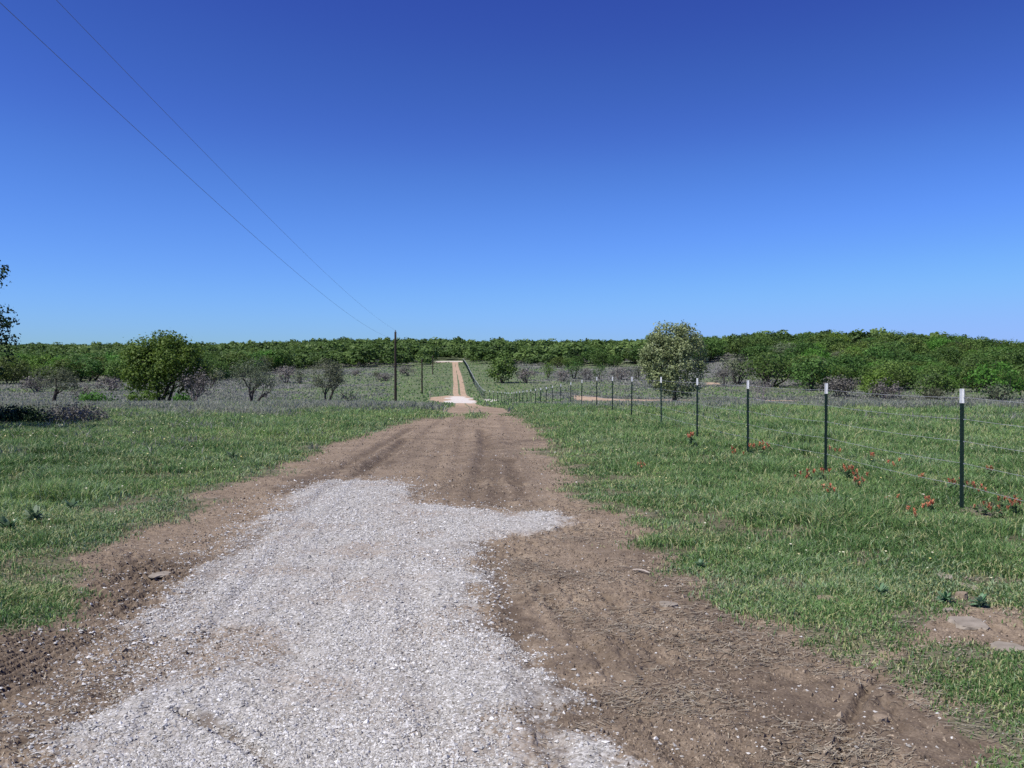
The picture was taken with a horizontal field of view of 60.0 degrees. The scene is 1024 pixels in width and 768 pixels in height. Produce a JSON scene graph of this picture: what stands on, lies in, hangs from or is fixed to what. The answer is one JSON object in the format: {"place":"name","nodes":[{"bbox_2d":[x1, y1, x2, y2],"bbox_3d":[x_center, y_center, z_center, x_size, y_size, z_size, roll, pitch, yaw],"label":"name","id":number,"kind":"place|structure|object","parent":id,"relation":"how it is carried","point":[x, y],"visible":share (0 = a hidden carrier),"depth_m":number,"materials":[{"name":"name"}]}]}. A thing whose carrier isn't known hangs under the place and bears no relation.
{"place":"outdoors","nodes":[
{"label":"outdoors","id":0,"kind":"place"},
{"bbox_2d":[430,361,496,402],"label":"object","id":1,"kind":"object","parent":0,"point":[459,399],"visible":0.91,"depth_m":120.86,"materials":[{"name":"white gravel"}]},
{"bbox_2d":[0,450,1012,767],"bbox_3d":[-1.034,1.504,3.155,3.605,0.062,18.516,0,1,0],"label":"gravel road","id":2,"kind":"structure","parent":0,"point":[530,758],"depth_m":4.70,"materials":[{"name":"grey gravel"}]},
{"bbox_2d":[0,400,1023,767],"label":"green grass","id":3,"kind":"structure","parent":0,"point":[770,490],"depth_m":10.56,"materials":[{"name":"green plant"}]},
{"bbox_2d":[0,362,1023,767],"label":"dirt road","id":4,"kind":"structure","parent":0,"point":[342,464],"depth_m":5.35,"materials":[{"name":"brown soil"}]},
{"bbox_2d":[872,713,888,722],"bbox_3d":[1.634,1.495,3.939,0.065,0.048,0.055,0,1,-13],"label":"field stone","id":5,"kind":"object","parent":4,"relation":"on","point":[877,718],"visible":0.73,"depth_m":3.92,"materials":[{"name":"beige stone"}]},
{"bbox_2d":[947,616,990,630],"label":"flat slab","id":6,"kind":"structure","parent":4,"relation":"on","point":[967,623],"depth_m":5.44,"materials":[{"name":"stone"}]},
{"bbox_2d":[968,593,988,607],"bbox_3d":[3.071,1.423,5.843,0.133,0.095,0.112,0,1,23],"label":"broadleaf weed","id":7,"kind":"object","parent":4,"relation":"on","point":[981,598],"visible":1,"depth_m":5.83,"materials":[{"name":"green plant"}]},
{"bbox_2d":[990,641,1023,652],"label":"flat slab","id":8,"kind":"structure","parent":4,"relation":"on","point":[1002,645],"depth_m":4.94,"materials":[{"name":"stone"}]},
{"bbox_2d":[0,354,1023,767],"bbox_3d":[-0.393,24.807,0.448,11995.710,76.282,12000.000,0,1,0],"label":"ground","id":9,"kind":"structure","parent":0,"point":[442,376],"depth_m":10.20,"materials":[{"name":"brown soil"}]},
{"bbox_2d":[0,260,20,374],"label":"overhanging tree","id":10,"kind":"object","parent":9,"relation":"on","point":[6,324],"visible":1,"depth_m":22.74,"materials":[{"name":"green plant"}]},
{"bbox_2d":[0,515,22,528],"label":"broadleaf weed","id":11,"kind":"object","parent":9,"relation":"on","point":[4,522],"visible":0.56,"depth_m":8.44,"materials":[{"name":"green plant"}]},
{"bbox_2d":[0,355,35,383],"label":"oak tree","id":12,"kind":"object","parent":9,"relation":"on","point":[7,378],"visible":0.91,"depth_m":170.17,"materials":[{"name":"green plant"}]},
{"bbox_2d":[0,402,60,424],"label":"bramble thicket","id":13,"kind":"object","parent":9,"relation":"on","point":[16,414],"visible":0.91,"depth_m":23.77,"materials":[{"name":"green plant"}]},
{"bbox_2d":[19,375,50,391],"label":"valley bush","id":14,"kind":"object","parent":9,"relation":"on","point":[28,384],"visible":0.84,"depth_m":143.51,"materials":[{"name":"grey plant"}]},
{"bbox_2d":[22,504,49,522],"bbox_3d":[-4.744,1.307,8.867,0.284,0.202,0.240,0,1,-21],"label":"broadleaf weed","id":15,"kind":"object","parent":9,"relation":"on","point":[35,512],"visible":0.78,"depth_m":8.87,"materials":[{"name":"green plant"}]},
{"bbox_2d":[26,363,53,381],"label":"oak tree","id":16,"kind":"object","parent":9,"relation":"on","point":[46,372],"visible":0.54,"depth_m":178.38,"materials":[{"name":"green plant"}]},
{"bbox_2d":[27,352,56,380],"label":"oak tree","id":17,"kind":"object","parent":9,"relation":"on","point":[45,357],"visible":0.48,"depth_m":185.77,"materials":[{"name":"green plant"}]},
{"bbox_2d":[28,364,79,401],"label":"mesquite tree","id":18,"kind":"object","parent":9,"relation":"on","point":[60,374],"visible":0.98,"depth_m":83.83,"materials":[{"name":"grey plant"}]},
{"bbox_2d":[48,358,84,380],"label":"oak tree","id":19,"kind":"object","parent":9,"relation":"on","point":[59,364],"visible":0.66,"depth_m":178.68,"materials":[{"name":"green plant"}]},
{"bbox_2d":[36,400,117,422],"bbox_3d":[-12.071,0.837,24.580,2.178,0.784,1.867,0,1,0],"label":"bramble thicket","id":20,"kind":"object","parent":9,"relation":"on","point":[71,413],"visible":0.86,"depth_m":24.34,"materials":[{"name":"grey plant"}]},
{"bbox_2d":[61,356,103,381],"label":"oak tree","id":21,"kind":"object","parent":9,"relation":"on","point":[95,366],"visible":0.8,"depth_m":181.95,"materials":[{"name":"green plant"}]},
{"bbox_2d":[70,380,102,400],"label":"bare shrub","id":22,"kind":"object","parent":9,"relation":"on","point":[84,391],"visible":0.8,"depth_m":85.17,"materials":[{"name":"grey plant"}]},
{"bbox_2d":[80,355,110,379],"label":"oak tree","id":23,"kind":"object","parent":9,"relation":"on","point":[100,359],"visible":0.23,"depth_m":188.89,"materials":[{"name":"green plant"}]},
{"bbox_2d":[75,390,120,401],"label":"shrub","id":24,"kind":"object","parent":9,"relation":"on","point":[94,396],"visible":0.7,"depth_m":81.48,"materials":[{"name":"green plant"}]},
{"bbox_2d":[93,375,124,390],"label":"valley bush","id":25,"kind":"object","parent":9,"relation":"on","point":[111,383],"visible":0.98,"depth_m":146.79,"materials":[{"name":"grey plant"}]},
{"bbox_2d":[101,356,130,381],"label":"oak tree","id":26,"kind":"object","parent":9,"relation":"on","point":[108,368],"visible":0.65,"depth_m":182.41,"materials":[{"name":"green plant"}]},
{"bbox_2d":[122,389,160,400],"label":"shrub","id":27,"kind":"object","parent":9,"relation":"on","point":[152,396],"visible":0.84,"depth_m":80.67,"materials":[{"name":"green plant"}]},
{"bbox_2d":[115,330,217,400],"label":"leafy tree","id":28,"kind":"object","parent":9,"relation":"on","point":[137,358],"visible":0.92,"depth_m":84.55,"materials":[{"name":"green plant"}]},
{"bbox_2d":[175,367,215,400],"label":"bare tree","id":29,"kind":"object","parent":9,"relation":"on","point":[201,384],"visible":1,"depth_m":82.44,"materials":[{"name":"grey plant"}]},
{"bbox_2d":[202,354,231,379],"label":"oak tree","id":30,"kind":"object","parent":9,"relation":"on","point":[221,366],"visible":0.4,"depth_m":187.19,"materials":[{"name":"green plant"}]},
{"bbox_2d":[208,365,225,385],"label":"valley bush","id":31,"kind":"object","parent":9,"relation":"on","point":[219,373],"visible":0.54,"depth_m":163.08,"materials":[{"name":"green plant"}]},
{"bbox_2d":[224,356,246,376],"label":"oak tree","id":32,"kind":"object","parent":9,"relation":"on","point":[239,363],"visible":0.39,"depth_m":205.30,"materials":[{"name":"green plant"}]},
{"bbox_2d":[219,351,253,375],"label":"oak tree","id":33,"kind":"object","parent":9,"relation":"on","point":[236,356],"visible":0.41,"depth_m":208.66,"materials":[{"name":"green plant"}]},
{"bbox_2d":[234,351,262,374],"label":"oak tree","id":34,"kind":"object","parent":9,"relation":"on","point":[256,356],"visible":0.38,"depth_m":217.07,"materials":[{"name":"green plant"}]},
{"bbox_2d":[227,357,279,401],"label":"mesquite tree","id":35,"kind":"object","parent":9,"relation":"on","point":[256,382],"visible":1,"depth_m":79.83,"materials":[{"name":"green plant"}]},
{"bbox_2d":[266,349,293,370],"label":"oak tree","id":36,"kind":"object","parent":9,"relation":"on","point":[283,353],"visible":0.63,"depth_m":244.62,"materials":[{"name":"green plant"}]},
{"bbox_2d":[272,364,298,382],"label":"valley bush","id":37,"kind":"object","parent":9,"relation":"on","point":[282,376],"visible":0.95,"depth_m":173.59,"materials":[{"name":"grey plant"}]},
{"bbox_2d":[309,358,347,400],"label":"mesquite tree","id":38,"kind":"object","parent":9,"relation":"on","point":[334,378],"visible":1,"depth_m":79.81,"materials":[{"name":"green plant"}]},
{"bbox_2d":[394,330,396,400],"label":"utility pole","id":39,"kind":"object","parent":9,"relation":"on","point":[395,371],"visible":0.89,"depth_m":79.91,"materials":[{"name":"brown wood"}]},
{"bbox_2d":[3,5,426,364],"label":"overhead cable","id":40,"kind":"object","parent":39,"relation":"attached to","point":[149,141],"visible":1,"depth_m":14.01,"materials":[{"name":"black metal"}]},
{"bbox_2d":[57,1,404,343],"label":"overhead cable","id":41,"kind":"object","parent":39,"relation":"attached to","point":[188,136],"visible":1,"depth_m":16.24,"materials":[{"name":"black metal"}]},
{"bbox_2d":[486,355,518,382],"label":"dense bush","id":42,"kind":"object","parent":9,"relation":"on","point":[497,367],"visible":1,"depth_m":170.66,"materials":[{"name":"green plant"}]},
{"bbox_2d":[0,352,1023,460],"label":"dry grass","id":43,"kind":"structure","parent":9,"relation":"on","point":[10,399],"depth_m":114.43,"materials":[{"name":"grey plant"}]},
{"bbox_2d":[0,327,1023,376],"bbox_3d":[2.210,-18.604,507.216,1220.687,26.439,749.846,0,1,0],"label":"wood","id":44,"kind":"object","parent":9,"relation":"on","point":[345,350],"visible":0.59,"depth_m":308.13,"materials":[{"name":"green plant"}]},
{"bbox_2d":[0,357,1023,404],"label":"meadow grass","id":45,"kind":"structure","parent":9,"relation":"on","point":[478,396],"depth_m":147.56,"materials":[{"name":"green plant"}]},
{"bbox_2d":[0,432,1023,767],"bbox_3d":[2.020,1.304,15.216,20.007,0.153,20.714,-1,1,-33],"label":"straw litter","id":46,"kind":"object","parent":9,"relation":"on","point":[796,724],"visible":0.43,"depth_m":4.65,"materials":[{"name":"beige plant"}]},
{"bbox_2d":[514,367,536,382],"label":"grey bush","id":47,"kind":"object","parent":9,"relation":"on","point":[524,375],"visible":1,"depth_m":170.52,"materials":[{"name":"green plant"}]},
{"bbox_2d":[564,359,583,378],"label":"valley bush","id":48,"kind":"object","parent":9,"relation":"on","point":[576,370],"visible":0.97,"depth_m":184.88,"materials":[{"name":"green plant"}]},
{"bbox_2d":[574,346,607,365],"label":"oak tree","id":49,"kind":"object","parent":9,"relation":"on","point":[586,355],"visible":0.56,"depth_m":245.19,"materials":[{"name":"green plant"}]},
{"bbox_2d":[588,351,609,365],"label":"oak tree","id":50,"kind":"object","parent":9,"relation":"on","point":[601,356],"visible":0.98,"depth_m":236.93,"materials":[{"name":"green plant"}]},
{"bbox_2d":[605,354,622,366],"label":"oak tree","id":51,"kind":"object","parent":9,"relation":"on","point":[617,360],"visible":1,"depth_m":233.95,"materials":[{"name":"green plant"}]},
{"bbox_2d":[608,366,633,379],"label":"valley bush","id":52,"kind":"object","parent":9,"relation":"on","point":[623,374],"visible":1,"depth_m":178.98,"materials":[{"name":"grey plant"}]},
{"bbox_2d":[626,345,659,359],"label":"oak tree","id":53,"kind":"object","parent":9,"relation":"on","point":[634,352],"visible":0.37,"depth_m":232.00,"materials":[{"name":"green plant"}]},
{"bbox_2d":[637,320,713,400],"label":"budding tree","id":54,"kind":"object","parent":9,"relation":"on","point":[679,350],"visible":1,"depth_m":101.36,"materials":[{"name":"green plant"}]},
{"bbox_2d":[701,337,727,361],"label":"oak tree","id":55,"kind":"object","parent":9,"relation":"on","point":[717,348],"visible":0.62,"depth_m":232.52,"materials":[{"name":"green plant"}]},
{"bbox_2d":[712,366,733,385],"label":"valley bush","id":56,"kind":"object","parent":9,"relation":"on","point":[724,371],"visible":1,"depth_m":157.50,"materials":[{"name":"grey plant"}]},
{"bbox_2d":[720,353,754,383],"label":"valley bush","id":57,"kind":"object","parent":9,"relation":"on","point":[733,365],"visible":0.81,"depth_m":162.34,"materials":[{"name":"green plant"}]},
{"bbox_2d":[723,336,766,359],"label":"oak tree","id":58,"kind":"object","parent":9,"relation":"on","point":[735,346],"visible":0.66,"depth_m":231.85,"materials":[{"name":"green plant"}]},
{"bbox_2d":[489,377,1023,507],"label":"wire fence","id":59,"kind":"object","parent":9,"relation":"on","point":[962,463],"visible":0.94,"depth_m":13.11,"materials":[{"name":"grey metal"}]},
{"bbox_2d":[739,343,779,359],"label":"oak tree","id":60,"kind":"object","parent":9,"relation":"on","point":[759,348],"visible":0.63,"depth_m":209.69,"materials":[{"name":"green plant"}]},
{"bbox_2d":[749,379,775,401],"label":"bare shrub","id":61,"kind":"object","parent":9,"relation":"on","point":[760,389],"visible":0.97,"depth_m":91.93,"materials":[{"name":"grey plant"}]},
{"bbox_2d":[754,334,782,348],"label":"oak tree","id":62,"kind":"object","parent":9,"relation":"on","point":[769,342],"visible":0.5,"depth_m":239.25,"materials":[{"name":"green plant"}]},
{"bbox_2d":[737,346,803,386],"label":"valley bush","id":63,"kind":"object","parent":9,"relation":"on","point":[767,370],"visible":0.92,"depth_m":153.16,"materials":[{"name":"green plant"}]},
{"bbox_2d":[782,341,814,356],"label":"oak tree","id":64,"kind":"object","parent":9,"relation":"on","point":[801,345],"visible":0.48,"depth_m":209.57,"materials":[{"name":"green plant"}]},
{"bbox_2d":[785,354,837,389],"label":"valley bush","id":65,"kind":"object","parent":9,"relation":"on","point":[808,377],"visible":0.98,"depth_m":144.79,"materials":[{"name":"green plant"}]},
{"bbox_2d":[801,348,833,358],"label":"oak tree","id":66,"kind":"object","parent":9,"relation":"on","point":[824,355],"visible":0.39,"depth_m":200.34,"materials":[{"name":"green plant"}]},
{"bbox_2d":[804,334,833,344],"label":"oak tree","id":67,"kind":"object","parent":9,"relation":"on","point":[821,337],"visible":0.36,"depth_m":233.58,"materials":[{"name":"green plant"}]},
{"bbox_2d":[814,336,850,353],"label":"oak tree","id":68,"kind":"object","parent":9,"relation":"on","point":[833,340],"visible":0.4,"depth_m":222.20,"materials":[{"name":"green plant"}]},
{"bbox_2d":[815,362,855,383],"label":"oak tree","id":69,"kind":"object","parent":9,"relation":"on","point":[844,372],"visible":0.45,"depth_m":147.30,"materials":[{"name":"green plant"}]},
{"bbox_2d":[815,374,860,395],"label":"valley bush","id":70,"kind":"object","parent":9,"relation":"on","point":[841,385],"visible":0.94,"depth_m":127.05,"materials":[{"name":"grey plant"}]},
{"bbox_2d":[828,330,851,345],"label":"oak tree","id":71,"kind":"object","parent":9,"relation":"on","point":[847,339],"visible":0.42,"depth_m":243.05,"materials":[{"name":"green plant"}]},
{"bbox_2d":[827,341,860,355],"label":"oak tree","id":72,"kind":"object","parent":9,"relation":"on","point":[838,347],"visible":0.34,"depth_m":213.12,"materials":[{"name":"green plant"}]},
{"bbox_2d":[825,351,870,375],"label":"oak tree","id":73,"kind":"object","parent":9,"relation":"on","point":[832,359],"visible":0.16,"depth_m":167.70,"materials":[{"name":"green plant"}]},
{"bbox_2d":[832,354,867,381],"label":"oak tree","id":74,"kind":"object","parent":9,"relation":"on","point":[851,361],"visible":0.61,"depth_m":159.15,"materials":[{"name":"green plant"}]},
{"bbox_2d":[835,349,865,365],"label":"oak tree","id":75,"kind":"object","parent":9,"relation":"on","point":[850,352],"visible":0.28,"depth_m":191.00,"materials":[{"name":"green plant"}]},
{"bbox_2d":[856,363,893,385],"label":"oak tree","id":76,"kind":"object","parent":9,"relation":"on","point":[865,368],"visible":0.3,"depth_m":151.38,"materials":[{"name":"green plant"}]},
{"bbox_2d":[856,368,897,397],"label":"valley bush","id":77,"kind":"object","parent":9,"relation":"on","point":[869,381],"visible":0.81,"depth_m":124.08,"materials":[{"name":"green plant"}]},
{"bbox_2d":[860,345,895,362],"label":"oak tree","id":78,"kind":"object","parent":9,"relation":"on","point":[870,352],"visible":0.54,"depth_m":192.26,"materials":[{"name":"green plant"}]},
{"bbox_2d":[868,377,903,398],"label":"valley bush","id":79,"kind":"object","parent":9,"relation":"on","point":[888,391],"visible":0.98,"depth_m":117.50,"materials":[{"name":"grey plant"}]},
{"bbox_2d":[875,331,904,344],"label":"oak tree","id":80,"kind":"object","parent":9,"relation":"on","point":[892,335],"visible":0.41,"depth_m":233.40,"materials":[{"name":"green plant"}]},
{"bbox_2d":[873,370,910,389],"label":"oak tree","id":81,"kind":"object","parent":9,"relation":"on","point":[899,376],"visible":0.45,"depth_m":142.49,"materials":[{"name":"green plant"}]},
{"bbox_2d":[870,361,917,385],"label":"oak tree","id":82,"kind":"object","parent":9,"relation":"on","point":[904,371],"visible":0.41,"depth_m":146.09,"materials":[{"name":"green plant"}]},
{"bbox_2d":[880,339,918,354],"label":"oak tree","id":83,"kind":"object","parent":9,"relation":"on","point":[897,347],"visible":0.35,"depth_m":203.51,"materials":[{"name":"green plant"}]},
{"bbox_2d":[882,348,918,365],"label":"oak tree","id":84,"kind":"object","parent":9,"relation":"on","point":[907,354],"visible":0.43,"depth_m":185.65,"materials":[{"name":"green plant"}]},
{"bbox_2d":[888,330,924,346],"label":"oak tree","id":85,"kind":"object","parent":9,"relation":"on","point":[907,335],"visible":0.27,"depth_m":233.04,"materials":[{"name":"green plant"}]},
{"bbox_2d":[899,336,930,352],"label":"oak tree","id":86,"kind":"object","parent":9,"relation":"on","point":[917,341],"visible":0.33,"depth_m":215.69,"materials":[{"name":"green plant"}]},
{"bbox_2d":[901,343,934,355],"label":"oak tree","id":87,"kind":"object","parent":9,"relation":"on","point":[920,349],"visible":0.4,"depth_m":197.74,"materials":[{"name":"green plant"}]},
{"bbox_2d":[908,353,939,370],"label":"oak tree","id":88,"kind":"object","parent":9,"relation":"on","point":[921,357],"visible":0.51,"depth_m":181.23,"materials":[{"name":"green plant"}]},
{"bbox_2d":[905,366,955,397],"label":"valley bush","id":89,"kind":"object","parent":9,"relation":"on","point":[931,381],"visible":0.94,"depth_m":119.75,"materials":[{"name":"green plant"}]},
{"bbox_2d":[920,387,947,399],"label":"valley bush","id":90,"kind":"object","parent":9,"relation":"on","point":[937,393],"visible":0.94,"depth_m":114.04,"materials":[{"name":"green plant"}]},
{"bbox_2d":[922,336,954,350],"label":"oak tree","id":91,"kind":"object","parent":9,"relation":"on","point":[936,341],"visible":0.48,"depth_m":222.40,"materials":[{"name":"green plant"}]},
{"bbox_2d":[919,362,957,378],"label":"oak tree","id":92,"kind":"object","parent":9,"relation":"on","point":[938,367],"visible":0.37,"depth_m":151.17,"materials":[{"name":"green plant"}]},
{"bbox_2d":[929,345,963,365],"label":"oak tree","id":93,"kind":"object","parent":9,"relation":"on","point":[951,353],"visible":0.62,"depth_m":190.88,"materials":[{"name":"green plant"}]},
{"bbox_2d":[943,366,972,387],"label":"oak tree","id":94,"kind":"object","parent":9,"relation":"on","point":[951,370],"visible":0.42,"depth_m":149.09,"materials":[{"name":"green plant"}]},
{"bbox_2d":[950,360,983,387],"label":"oak tree","id":95,"kind":"object","parent":9,"relation":"on","point":[968,363],"visible":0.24,"depth_m":149.96,"materials":[{"name":"green plant"}]},
{"bbox_2d":[955,338,992,352],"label":"oak tree","id":96,"kind":"object","parent":9,"relation":"on","point":[981,342],"visible":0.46,"depth_m":214.08,"materials":[{"name":"green plant"}]},
{"bbox_2d":[952,354,1001,368],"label":"oak tree","id":97,"kind":"object","parent":9,"relation":"on","point":[972,358],"visible":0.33,"depth_m":159.81,"materials":[{"name":"green plant"}]},
{"bbox_2d":[954,365,1000,391],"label":"oak tree","id":98,"kind":"object","parent":9,"relation":"on","point":[963,372],"visible":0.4,"depth_m":139.18,"materials":[{"name":"green plant"}]},
{"bbox_2d":[962,360,1023,398],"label":"valley bush","id":99,"kind":"object","parent":9,"relation":"on","point":[985,371],"visible":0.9,"depth_m":116.75,"materials":[{"name":"green plant"}]},
{"bbox_2d":[980,381,1016,400],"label":"valley bush","id":100,"kind":"object","parent":9,"relation":"on","point":[996,389],"visible":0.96,"depth_m":110.89,"materials":[{"name":"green plant"}]},
{"bbox_2d":[981,353,1016,369],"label":"oak tree","id":101,"kind":"object","parent":9,"relation":"on","point":[1005,358],"visible":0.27,"depth_m":164.85,"materials":[{"name":"green plant"}]},
{"bbox_2d":[988,349,1023,374],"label":"oak tree","id":102,"kind":"object","parent":9,"relation":"on","point":[1020,354],"visible":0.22,"depth_m":170.24,"materials":[{"name":"green plant"}]},
{"bbox_2d":[994,338,1023,350],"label":"oak tree","id":103,"kind":"object","parent":9,"relation":"on","point":[1012,346],"visible":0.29,"depth_m":216.10,"materials":[{"name":"green plant"}]},
{"bbox_2d":[1007,496,1020,513],"bbox_3d":[5.291,1.285,9.357,0.144,0.224,0.127,0,1,-22],"label":"wildflower","id":104,"kind":"object","parent":9,"relation":"on","point":[1014,506],"visible":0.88,"depth_m":9.34,"materials":[{"name":"red plant"}]},
{"bbox_2d":[0,0,1023,345],"label":"sky","id":105,"kind":"structure","parent":0,"point":[477,170],"materials":[{"name":"blue"}]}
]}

